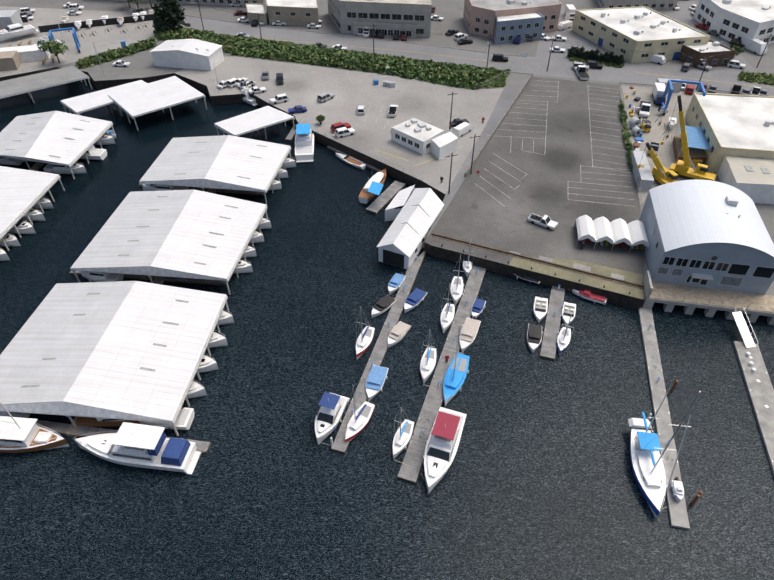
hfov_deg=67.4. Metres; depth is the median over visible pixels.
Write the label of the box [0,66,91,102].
moorage
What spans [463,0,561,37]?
pink building
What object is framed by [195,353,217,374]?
low moorage boat
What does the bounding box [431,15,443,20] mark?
sedan car
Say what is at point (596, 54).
small conifer
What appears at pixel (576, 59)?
island grass
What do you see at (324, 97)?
suv
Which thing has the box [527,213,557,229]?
pickup car
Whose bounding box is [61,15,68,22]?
yard boat
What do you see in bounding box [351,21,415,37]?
building annex
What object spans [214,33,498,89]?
hedge bank
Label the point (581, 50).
small conifer
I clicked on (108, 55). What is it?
boatyard hedge
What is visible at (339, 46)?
sedan car
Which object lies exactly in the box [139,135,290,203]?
moorage
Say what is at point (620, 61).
small conifer
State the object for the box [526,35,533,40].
suv
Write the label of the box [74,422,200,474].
boat
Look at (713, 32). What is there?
sedan car
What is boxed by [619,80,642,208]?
lot fence
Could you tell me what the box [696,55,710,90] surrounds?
utility pole
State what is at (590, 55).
small conifer
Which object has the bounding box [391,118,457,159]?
diner building
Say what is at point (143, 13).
yard boat
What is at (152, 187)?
moored boat
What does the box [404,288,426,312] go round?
boat
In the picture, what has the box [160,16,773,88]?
street
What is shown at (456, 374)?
boat
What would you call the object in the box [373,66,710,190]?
yard clutter
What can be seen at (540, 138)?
painted lines
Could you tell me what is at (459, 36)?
suv
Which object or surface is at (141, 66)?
ground
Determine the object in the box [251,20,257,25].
sedan car
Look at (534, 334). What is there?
boat
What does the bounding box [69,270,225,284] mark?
dock front
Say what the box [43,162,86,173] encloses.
moored boat
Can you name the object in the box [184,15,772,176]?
retaining wall and kerbs
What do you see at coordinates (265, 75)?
sedan car
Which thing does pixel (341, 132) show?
suv
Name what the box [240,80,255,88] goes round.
sedan car
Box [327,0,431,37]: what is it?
big building top
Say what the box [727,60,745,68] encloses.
suv
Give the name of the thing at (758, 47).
box truck
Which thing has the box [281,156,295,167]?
moored boat
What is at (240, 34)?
sedan car
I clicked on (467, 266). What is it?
boat
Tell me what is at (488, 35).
power lines
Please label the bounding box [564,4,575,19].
box truck
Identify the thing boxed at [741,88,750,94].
sedan car
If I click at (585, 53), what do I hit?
small conifer
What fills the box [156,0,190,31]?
conifer tree
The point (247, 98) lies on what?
boat
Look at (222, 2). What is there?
building top
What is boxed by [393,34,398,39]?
sedan car
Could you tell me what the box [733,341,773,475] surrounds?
dock
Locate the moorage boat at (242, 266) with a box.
[233,258,252,272]
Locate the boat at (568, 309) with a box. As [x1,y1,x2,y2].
[561,300,575,326]
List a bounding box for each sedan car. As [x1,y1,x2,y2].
[20,12,31,16]
[22,15,33,20]
[63,2,76,7]
[66,10,81,15]
[112,60,129,66]
[133,8,147,12]
[216,80,226,88]
[230,2,241,6]
[234,10,246,15]
[236,32,250,36]
[236,77,248,85]
[237,17,248,22]
[237,81,254,88]
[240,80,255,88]
[248,86,266,94]
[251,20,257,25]
[262,71,268,79]
[272,20,285,25]
[288,105,306,113]
[307,23,320,28]
[311,42,326,47]
[331,44,346,49]
[363,31,368,36]
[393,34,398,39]
[400,34,406,40]
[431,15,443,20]
[445,29,458,35]
[449,118,468,126]
[457,38,472,44]
[541,33,550,40]
[550,46,564,52]
[552,35,566,41]
[689,4,697,10]
[695,23,708,29]
[707,29,720,35]
[708,84,716,92]
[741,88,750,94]
[758,88,767,95]
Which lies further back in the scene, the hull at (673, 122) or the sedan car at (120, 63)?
the sedan car at (120, 63)
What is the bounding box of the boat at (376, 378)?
[365,363,388,400]
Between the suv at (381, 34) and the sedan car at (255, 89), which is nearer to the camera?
the sedan car at (255, 89)
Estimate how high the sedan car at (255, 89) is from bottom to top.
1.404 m
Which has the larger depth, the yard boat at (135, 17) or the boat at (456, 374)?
the yard boat at (135, 17)
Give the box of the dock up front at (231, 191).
[139,183,263,194]
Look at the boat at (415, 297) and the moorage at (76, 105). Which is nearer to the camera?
the boat at (415, 297)
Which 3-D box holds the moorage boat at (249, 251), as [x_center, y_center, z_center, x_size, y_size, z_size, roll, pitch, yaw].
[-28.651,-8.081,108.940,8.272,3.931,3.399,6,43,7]
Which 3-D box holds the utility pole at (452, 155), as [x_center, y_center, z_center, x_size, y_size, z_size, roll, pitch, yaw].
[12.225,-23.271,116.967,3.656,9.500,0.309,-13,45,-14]
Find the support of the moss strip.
on the lot at (474, 213)
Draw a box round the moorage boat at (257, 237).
[249,229,263,242]
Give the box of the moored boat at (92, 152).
[79,145,106,159]
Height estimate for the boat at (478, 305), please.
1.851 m
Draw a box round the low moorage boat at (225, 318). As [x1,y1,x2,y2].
[218,310,233,324]
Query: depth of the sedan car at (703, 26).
190.62 m
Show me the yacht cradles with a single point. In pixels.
(53, 58)
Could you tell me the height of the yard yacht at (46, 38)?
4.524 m
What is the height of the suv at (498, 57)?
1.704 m
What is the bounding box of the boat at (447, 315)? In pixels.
[439,284,454,332]
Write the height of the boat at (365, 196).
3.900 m
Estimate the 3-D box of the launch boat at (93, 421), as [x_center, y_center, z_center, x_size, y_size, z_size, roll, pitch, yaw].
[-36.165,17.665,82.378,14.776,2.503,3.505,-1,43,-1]
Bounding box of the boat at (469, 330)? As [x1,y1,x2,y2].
[459,316,480,351]
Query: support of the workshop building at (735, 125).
on the ground at (141, 66)
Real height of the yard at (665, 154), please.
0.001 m
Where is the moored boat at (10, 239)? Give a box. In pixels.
[0,232,20,246]
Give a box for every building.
[266,0,318,25]
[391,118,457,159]
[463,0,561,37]
[494,12,544,44]
[572,6,709,62]
[639,179,773,294]
[678,40,735,67]
[685,92,773,173]
[693,0,773,44]
[717,155,773,203]
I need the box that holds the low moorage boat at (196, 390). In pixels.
[187,379,206,397]
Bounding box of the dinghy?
[670,477,683,502]
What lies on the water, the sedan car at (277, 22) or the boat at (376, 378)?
the boat at (376, 378)
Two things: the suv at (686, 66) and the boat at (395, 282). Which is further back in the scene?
the suv at (686, 66)
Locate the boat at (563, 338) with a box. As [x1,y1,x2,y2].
[556,314,573,353]
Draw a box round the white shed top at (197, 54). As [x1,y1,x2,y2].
[149,39,223,70]
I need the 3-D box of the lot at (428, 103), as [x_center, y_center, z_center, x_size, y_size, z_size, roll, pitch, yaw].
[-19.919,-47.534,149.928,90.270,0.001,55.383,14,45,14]
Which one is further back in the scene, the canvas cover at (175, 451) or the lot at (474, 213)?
the lot at (474, 213)
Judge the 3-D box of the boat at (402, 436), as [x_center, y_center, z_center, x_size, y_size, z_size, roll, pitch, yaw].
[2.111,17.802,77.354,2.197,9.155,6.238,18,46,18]
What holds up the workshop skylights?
on the workshop building at (756, 185)
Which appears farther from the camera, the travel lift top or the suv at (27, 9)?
the suv at (27, 9)
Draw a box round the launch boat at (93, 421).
[76,407,184,426]
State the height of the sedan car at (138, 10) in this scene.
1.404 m
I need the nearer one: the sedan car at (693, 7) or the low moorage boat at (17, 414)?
the low moorage boat at (17, 414)
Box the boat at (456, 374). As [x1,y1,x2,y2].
[443,326,469,405]
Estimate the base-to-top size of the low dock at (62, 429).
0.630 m
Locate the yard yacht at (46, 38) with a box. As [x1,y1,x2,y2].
[29,36,61,46]
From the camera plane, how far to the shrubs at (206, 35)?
183.49 m
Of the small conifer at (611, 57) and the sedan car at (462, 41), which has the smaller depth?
the small conifer at (611, 57)
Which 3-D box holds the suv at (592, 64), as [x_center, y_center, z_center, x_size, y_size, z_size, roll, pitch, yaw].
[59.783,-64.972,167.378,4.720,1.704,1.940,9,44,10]
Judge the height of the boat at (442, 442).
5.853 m
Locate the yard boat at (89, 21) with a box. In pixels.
[86,19,91,27]
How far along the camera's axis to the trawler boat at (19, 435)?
77.99 m
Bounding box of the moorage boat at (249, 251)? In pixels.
[241,244,256,257]
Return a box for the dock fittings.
[330,233,768,506]
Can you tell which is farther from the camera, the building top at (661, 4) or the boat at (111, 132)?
the building top at (661, 4)
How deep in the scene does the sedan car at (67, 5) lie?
206.10 m
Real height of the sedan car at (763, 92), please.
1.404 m
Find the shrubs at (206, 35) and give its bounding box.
[153,27,215,42]
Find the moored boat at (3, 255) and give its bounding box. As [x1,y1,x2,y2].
[0,248,9,260]
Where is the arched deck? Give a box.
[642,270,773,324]
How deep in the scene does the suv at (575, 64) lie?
166.17 m
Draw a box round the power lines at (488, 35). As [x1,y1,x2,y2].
[195,1,766,57]
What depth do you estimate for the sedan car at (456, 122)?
141.29 m
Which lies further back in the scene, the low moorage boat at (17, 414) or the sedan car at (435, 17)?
the sedan car at (435, 17)
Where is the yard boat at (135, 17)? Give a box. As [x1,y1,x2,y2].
[132,12,138,20]
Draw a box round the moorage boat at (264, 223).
[257,218,271,228]
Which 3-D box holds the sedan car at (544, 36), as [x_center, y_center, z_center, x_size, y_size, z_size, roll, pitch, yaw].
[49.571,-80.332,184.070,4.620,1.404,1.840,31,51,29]
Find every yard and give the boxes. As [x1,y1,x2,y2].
[619,85,696,205]
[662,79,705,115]
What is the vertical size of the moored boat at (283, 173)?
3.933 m
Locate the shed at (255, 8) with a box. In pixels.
[245,3,266,24]
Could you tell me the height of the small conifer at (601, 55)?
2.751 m
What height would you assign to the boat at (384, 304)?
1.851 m
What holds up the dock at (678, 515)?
in the water
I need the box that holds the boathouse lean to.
[385,185,414,220]
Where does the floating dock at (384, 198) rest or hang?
on the water
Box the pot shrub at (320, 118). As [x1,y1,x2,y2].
[316,114,324,124]
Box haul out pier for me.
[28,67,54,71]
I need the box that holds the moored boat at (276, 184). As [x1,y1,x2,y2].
[268,178,281,189]
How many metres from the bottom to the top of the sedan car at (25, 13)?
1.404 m
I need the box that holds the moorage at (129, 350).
[0,281,228,436]
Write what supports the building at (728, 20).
on the ground at (141, 66)
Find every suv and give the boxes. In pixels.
[20,7,34,12]
[69,4,83,9]
[226,78,238,87]
[269,93,288,103]
[276,73,283,84]
[317,92,334,102]
[330,122,350,131]
[334,127,355,137]
[371,30,376,37]
[378,31,384,37]
[453,33,467,40]
[492,53,508,61]
[513,36,520,43]
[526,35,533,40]
[572,62,588,69]
[586,60,602,68]
[681,62,692,71]
[685,84,694,94]
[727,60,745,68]
[729,38,744,47]
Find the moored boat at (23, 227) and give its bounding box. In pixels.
[9,218,35,233]
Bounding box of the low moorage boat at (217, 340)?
[208,330,227,347]
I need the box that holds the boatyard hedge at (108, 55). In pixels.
[76,37,155,68]
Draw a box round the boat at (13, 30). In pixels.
[0,22,37,39]
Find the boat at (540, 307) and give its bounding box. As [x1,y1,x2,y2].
[532,295,547,321]
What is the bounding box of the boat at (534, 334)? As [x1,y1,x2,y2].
[527,322,542,351]
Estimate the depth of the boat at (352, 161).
133.30 m
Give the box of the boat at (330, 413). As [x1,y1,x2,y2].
[315,392,349,444]
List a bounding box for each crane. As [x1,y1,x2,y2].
[637,142,677,184]
[660,95,715,180]
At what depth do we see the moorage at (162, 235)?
106.05 m
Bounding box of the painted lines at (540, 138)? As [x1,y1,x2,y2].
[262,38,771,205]
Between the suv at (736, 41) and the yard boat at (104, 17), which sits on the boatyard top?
the yard boat at (104, 17)
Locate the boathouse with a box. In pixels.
[377,188,443,268]
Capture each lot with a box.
[175,56,503,193]
[425,77,643,295]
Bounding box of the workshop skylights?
[741,156,770,173]
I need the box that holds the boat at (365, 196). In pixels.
[358,168,385,203]
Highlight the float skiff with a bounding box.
[327,146,381,171]
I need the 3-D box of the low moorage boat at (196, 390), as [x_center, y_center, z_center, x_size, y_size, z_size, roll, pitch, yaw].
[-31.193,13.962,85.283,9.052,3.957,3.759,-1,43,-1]
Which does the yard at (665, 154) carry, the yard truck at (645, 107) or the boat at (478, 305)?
the yard truck at (645, 107)
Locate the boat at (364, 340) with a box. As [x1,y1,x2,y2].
[355,307,374,358]
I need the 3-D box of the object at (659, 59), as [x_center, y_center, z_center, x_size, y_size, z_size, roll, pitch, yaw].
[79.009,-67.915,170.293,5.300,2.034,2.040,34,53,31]
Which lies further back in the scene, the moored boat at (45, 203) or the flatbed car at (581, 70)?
the flatbed car at (581, 70)
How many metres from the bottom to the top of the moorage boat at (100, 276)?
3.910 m
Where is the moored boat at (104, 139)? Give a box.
[93,133,115,144]
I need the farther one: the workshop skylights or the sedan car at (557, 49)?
the sedan car at (557, 49)
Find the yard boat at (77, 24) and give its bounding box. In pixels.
[74,20,81,29]
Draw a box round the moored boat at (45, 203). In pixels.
[32,195,53,208]
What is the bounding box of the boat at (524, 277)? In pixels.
[514,273,539,284]
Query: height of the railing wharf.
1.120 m
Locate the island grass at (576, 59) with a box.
[568,56,625,67]
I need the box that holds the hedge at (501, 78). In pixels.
[447,69,510,88]
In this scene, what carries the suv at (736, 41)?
on the ground at (141, 66)
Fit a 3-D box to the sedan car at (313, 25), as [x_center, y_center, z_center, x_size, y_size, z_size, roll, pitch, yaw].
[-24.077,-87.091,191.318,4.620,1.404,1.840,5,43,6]
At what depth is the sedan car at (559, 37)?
182.73 m
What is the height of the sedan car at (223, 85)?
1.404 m
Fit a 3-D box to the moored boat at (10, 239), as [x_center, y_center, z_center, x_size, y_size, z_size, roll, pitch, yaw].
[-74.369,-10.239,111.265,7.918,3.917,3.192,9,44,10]
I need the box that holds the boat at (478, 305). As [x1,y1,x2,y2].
[471,297,485,318]
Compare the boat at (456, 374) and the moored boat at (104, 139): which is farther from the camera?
the moored boat at (104, 139)
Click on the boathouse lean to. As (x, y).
(401, 197)
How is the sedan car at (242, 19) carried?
on the ground at (141, 66)
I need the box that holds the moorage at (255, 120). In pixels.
[214,106,294,138]
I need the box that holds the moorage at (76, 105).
[60,80,147,114]
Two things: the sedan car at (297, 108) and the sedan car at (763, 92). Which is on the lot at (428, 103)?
the sedan car at (297, 108)
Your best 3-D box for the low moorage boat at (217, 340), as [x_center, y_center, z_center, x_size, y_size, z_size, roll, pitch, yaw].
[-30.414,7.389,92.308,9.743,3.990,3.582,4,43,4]
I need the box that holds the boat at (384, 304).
[372,295,395,317]
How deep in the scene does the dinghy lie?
73.47 m
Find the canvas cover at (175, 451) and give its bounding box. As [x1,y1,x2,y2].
[147,432,190,465]
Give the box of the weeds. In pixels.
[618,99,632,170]
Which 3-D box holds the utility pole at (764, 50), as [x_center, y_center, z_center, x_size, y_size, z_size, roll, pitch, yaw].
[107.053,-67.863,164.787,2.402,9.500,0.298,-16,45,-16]
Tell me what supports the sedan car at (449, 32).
on the ground at (141, 66)
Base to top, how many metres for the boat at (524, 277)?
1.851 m
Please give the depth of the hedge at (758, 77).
161.64 m
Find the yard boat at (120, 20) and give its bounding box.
[117,16,123,24]
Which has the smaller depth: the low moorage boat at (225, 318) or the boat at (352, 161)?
the low moorage boat at (225, 318)
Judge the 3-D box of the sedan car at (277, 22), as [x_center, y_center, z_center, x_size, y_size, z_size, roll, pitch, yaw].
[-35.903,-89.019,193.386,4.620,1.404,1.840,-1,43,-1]
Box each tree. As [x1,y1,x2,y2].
[36,38,68,62]
[152,4,169,33]
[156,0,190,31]
[729,44,744,57]
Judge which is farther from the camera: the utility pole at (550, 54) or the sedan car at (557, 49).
the sedan car at (557, 49)
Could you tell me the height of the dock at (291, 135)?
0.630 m
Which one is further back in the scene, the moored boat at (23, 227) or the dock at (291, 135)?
the dock at (291, 135)
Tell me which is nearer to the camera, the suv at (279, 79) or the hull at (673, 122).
the hull at (673, 122)
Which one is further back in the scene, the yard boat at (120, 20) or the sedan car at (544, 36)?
the yard boat at (120, 20)
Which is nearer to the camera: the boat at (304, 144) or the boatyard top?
the boat at (304, 144)
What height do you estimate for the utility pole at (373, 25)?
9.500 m
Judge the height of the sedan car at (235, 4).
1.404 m
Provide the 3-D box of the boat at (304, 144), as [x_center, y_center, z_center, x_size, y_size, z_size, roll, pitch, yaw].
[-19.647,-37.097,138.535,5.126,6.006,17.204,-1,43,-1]
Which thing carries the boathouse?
in the water
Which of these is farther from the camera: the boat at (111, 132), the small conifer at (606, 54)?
the small conifer at (606, 54)
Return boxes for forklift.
[640,117,651,132]
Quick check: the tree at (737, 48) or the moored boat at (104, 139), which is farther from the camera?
the tree at (737, 48)
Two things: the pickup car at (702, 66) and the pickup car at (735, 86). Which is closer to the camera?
the pickup car at (735, 86)
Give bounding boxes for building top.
[105,0,263,6]
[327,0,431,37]
[596,0,677,9]
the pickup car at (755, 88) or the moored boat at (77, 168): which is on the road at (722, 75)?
the pickup car at (755, 88)
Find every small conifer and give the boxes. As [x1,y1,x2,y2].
[567,48,573,56]
[572,47,579,57]
[577,46,584,57]
[582,51,588,59]
[586,49,594,59]
[593,49,600,60]
[595,53,603,61]
[602,51,609,62]
[606,51,613,63]
[612,55,618,63]
[617,55,624,65]
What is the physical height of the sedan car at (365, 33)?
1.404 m
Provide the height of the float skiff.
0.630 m
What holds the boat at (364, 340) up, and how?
on the water
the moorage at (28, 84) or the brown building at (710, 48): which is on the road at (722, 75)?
the brown building at (710, 48)
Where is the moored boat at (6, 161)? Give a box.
[0,157,23,164]
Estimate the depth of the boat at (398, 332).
93.44 m
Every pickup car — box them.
[388,105,397,116]
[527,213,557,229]
[691,62,712,70]
[731,84,741,94]
[750,86,760,95]
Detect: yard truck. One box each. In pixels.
[639,101,650,116]
[652,82,665,104]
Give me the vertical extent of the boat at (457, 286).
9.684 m
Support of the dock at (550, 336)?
in the water
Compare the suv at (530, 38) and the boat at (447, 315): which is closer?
the boat at (447, 315)
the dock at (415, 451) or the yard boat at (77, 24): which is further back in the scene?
the yard boat at (77, 24)
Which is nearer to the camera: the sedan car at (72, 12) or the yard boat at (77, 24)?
the yard boat at (77, 24)
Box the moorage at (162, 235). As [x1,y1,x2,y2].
[70,190,267,293]
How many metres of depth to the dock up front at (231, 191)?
124.95 m
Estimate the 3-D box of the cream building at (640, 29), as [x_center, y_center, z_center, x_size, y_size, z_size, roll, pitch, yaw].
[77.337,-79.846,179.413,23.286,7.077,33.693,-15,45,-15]
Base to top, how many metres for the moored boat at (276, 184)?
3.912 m
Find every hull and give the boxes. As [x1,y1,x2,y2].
[658,107,668,113]
[668,116,676,129]
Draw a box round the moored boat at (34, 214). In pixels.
[22,208,45,220]
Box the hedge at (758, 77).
[736,71,773,85]
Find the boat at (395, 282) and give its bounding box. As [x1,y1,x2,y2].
[388,272,405,294]
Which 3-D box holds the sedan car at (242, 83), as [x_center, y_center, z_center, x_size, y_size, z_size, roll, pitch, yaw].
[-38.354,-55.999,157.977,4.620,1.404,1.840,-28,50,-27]
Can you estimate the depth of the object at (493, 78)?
158.44 m
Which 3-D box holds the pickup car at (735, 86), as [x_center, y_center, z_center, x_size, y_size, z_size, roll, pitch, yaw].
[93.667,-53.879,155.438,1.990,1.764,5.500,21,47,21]
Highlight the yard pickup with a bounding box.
[648,142,659,155]
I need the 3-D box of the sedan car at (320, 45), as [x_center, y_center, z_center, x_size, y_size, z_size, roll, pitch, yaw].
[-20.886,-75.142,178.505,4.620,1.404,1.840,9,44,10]
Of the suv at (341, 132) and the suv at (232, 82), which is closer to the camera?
the suv at (341, 132)
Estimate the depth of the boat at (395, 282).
102.29 m
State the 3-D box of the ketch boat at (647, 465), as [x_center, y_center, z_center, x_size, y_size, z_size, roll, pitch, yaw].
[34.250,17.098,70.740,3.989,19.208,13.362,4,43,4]
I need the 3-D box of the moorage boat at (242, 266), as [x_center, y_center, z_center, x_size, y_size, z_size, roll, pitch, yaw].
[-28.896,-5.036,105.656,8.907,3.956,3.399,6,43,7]
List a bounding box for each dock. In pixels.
[35,420,210,452]
[285,124,295,140]
[331,246,425,453]
[366,181,405,213]
[397,265,485,483]
[540,286,564,360]
[638,306,689,529]
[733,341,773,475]
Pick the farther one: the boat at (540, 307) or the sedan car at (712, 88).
the sedan car at (712, 88)
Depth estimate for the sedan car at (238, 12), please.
200.35 m
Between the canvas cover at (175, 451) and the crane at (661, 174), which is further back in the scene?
the crane at (661, 174)
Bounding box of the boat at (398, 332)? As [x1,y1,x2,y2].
[388,320,410,347]
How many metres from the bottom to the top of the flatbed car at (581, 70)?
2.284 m
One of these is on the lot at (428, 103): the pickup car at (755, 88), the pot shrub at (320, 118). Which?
the pot shrub at (320, 118)
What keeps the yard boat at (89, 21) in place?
on the boatyard top
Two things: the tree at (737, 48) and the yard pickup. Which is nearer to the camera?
the yard pickup
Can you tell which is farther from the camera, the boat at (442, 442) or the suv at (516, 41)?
the suv at (516, 41)
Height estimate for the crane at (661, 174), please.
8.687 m
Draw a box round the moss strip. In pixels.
[508,257,643,299]
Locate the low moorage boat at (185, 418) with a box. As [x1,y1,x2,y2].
[139,407,193,430]
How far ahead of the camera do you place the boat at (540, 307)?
98.26 m
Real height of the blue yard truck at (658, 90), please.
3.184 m
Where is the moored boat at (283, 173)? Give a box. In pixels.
[275,166,287,178]
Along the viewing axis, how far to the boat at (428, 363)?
88.48 m
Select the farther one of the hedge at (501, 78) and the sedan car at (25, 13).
the sedan car at (25, 13)
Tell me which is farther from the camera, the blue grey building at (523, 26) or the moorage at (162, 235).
the blue grey building at (523, 26)
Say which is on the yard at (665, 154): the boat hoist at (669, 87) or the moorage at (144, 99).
the boat hoist at (669, 87)
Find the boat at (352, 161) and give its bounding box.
[336,153,365,169]
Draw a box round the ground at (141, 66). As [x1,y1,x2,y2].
[0,0,773,309]
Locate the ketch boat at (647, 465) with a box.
[628,389,700,517]
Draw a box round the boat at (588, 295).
[572,289,609,304]
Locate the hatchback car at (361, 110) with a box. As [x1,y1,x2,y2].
[357,106,364,114]
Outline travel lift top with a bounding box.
[48,27,80,55]
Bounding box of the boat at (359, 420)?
[345,385,374,441]
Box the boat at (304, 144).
[294,118,313,162]
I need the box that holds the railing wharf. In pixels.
[317,129,422,179]
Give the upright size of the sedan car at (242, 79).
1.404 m
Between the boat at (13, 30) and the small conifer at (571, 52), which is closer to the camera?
the small conifer at (571, 52)
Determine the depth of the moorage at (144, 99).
150.16 m
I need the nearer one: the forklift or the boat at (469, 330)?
the boat at (469, 330)
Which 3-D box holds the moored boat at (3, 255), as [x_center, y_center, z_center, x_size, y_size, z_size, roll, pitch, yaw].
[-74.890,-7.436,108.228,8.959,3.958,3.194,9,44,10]
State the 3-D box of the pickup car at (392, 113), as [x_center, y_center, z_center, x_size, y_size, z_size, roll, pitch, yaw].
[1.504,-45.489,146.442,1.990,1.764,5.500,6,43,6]
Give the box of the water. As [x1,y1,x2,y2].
[0,79,773,579]
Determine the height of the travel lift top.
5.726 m
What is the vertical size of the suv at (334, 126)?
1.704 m
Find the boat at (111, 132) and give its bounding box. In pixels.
[106,130,116,138]
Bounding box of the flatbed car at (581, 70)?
[574,65,588,79]
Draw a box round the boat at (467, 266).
[462,241,474,276]
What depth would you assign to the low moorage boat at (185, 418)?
80.98 m
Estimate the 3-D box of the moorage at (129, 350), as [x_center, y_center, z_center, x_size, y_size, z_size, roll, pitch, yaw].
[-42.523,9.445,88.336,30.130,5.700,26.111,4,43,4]
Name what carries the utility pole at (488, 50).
on the street at (626, 72)
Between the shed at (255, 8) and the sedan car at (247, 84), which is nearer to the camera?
the sedan car at (247, 84)
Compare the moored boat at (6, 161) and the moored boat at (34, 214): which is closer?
the moored boat at (34, 214)
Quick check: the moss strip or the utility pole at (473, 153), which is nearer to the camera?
the moss strip
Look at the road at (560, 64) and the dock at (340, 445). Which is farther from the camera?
the road at (560, 64)
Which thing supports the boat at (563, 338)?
on the water
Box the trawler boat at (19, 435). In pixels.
[0,401,68,452]
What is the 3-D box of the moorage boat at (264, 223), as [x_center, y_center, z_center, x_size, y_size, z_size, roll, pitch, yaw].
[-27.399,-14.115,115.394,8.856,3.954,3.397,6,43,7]
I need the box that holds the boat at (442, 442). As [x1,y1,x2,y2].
[423,407,466,493]
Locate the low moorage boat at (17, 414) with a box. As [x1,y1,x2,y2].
[0,411,30,417]
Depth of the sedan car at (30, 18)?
196.66 m
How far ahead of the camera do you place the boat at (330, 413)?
80.50 m
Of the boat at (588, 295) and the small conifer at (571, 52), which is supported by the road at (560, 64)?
the small conifer at (571, 52)
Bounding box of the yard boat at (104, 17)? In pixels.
[101,15,107,23]
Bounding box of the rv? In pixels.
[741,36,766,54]
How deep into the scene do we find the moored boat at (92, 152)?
134.49 m
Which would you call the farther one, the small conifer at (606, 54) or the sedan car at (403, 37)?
the sedan car at (403, 37)
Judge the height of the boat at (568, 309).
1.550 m
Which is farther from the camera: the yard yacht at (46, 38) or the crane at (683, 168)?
the yard yacht at (46, 38)
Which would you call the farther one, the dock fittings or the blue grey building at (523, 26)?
the blue grey building at (523, 26)
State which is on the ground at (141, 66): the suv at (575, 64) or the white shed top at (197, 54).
the white shed top at (197, 54)
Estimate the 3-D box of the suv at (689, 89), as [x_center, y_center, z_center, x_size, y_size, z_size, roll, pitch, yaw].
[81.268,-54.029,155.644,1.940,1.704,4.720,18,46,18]
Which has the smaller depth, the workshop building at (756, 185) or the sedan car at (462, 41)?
the workshop building at (756, 185)
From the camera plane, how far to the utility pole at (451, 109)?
137.10 m
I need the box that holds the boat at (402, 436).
[393,407,413,458]
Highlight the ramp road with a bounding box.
[426,78,527,238]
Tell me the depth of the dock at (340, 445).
92.19 m
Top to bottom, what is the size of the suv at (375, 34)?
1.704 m
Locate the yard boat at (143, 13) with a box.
[139,11,146,19]
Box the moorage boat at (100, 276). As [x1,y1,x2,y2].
[80,271,123,281]
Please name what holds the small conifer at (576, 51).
on the road at (560, 64)
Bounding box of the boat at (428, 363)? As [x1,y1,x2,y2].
[419,329,435,383]
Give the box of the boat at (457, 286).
[450,254,463,304]
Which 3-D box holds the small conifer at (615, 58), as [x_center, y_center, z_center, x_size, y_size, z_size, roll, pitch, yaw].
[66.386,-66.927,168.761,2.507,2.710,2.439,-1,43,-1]
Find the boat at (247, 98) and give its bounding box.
[240,86,257,105]
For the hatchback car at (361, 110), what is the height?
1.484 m
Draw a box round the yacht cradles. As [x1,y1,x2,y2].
[8,38,55,64]
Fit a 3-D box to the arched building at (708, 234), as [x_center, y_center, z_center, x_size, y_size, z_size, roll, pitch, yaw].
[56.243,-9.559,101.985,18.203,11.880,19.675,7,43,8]
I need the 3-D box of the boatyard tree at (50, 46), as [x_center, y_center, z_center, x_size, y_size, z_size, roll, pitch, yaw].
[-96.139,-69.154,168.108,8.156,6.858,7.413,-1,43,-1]
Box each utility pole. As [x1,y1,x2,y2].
[365,23,376,52]
[440,153,457,193]
[448,92,457,129]
[470,134,479,173]
[486,34,490,66]
[547,37,553,70]
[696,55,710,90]
[756,34,773,67]
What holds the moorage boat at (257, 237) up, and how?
in the water
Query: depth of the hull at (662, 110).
145.08 m
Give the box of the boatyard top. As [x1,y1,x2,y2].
[0,10,154,70]
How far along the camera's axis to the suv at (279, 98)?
150.55 m
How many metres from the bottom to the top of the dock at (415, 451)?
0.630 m
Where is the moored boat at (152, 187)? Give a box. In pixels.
[143,183,188,190]
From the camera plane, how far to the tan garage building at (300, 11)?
191.69 m
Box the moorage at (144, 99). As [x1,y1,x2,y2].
[108,76,206,130]
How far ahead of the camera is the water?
80.66 m
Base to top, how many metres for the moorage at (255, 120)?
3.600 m
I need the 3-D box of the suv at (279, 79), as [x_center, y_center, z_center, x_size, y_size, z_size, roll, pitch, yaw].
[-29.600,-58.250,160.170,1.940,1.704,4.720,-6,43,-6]
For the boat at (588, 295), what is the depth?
100.11 m

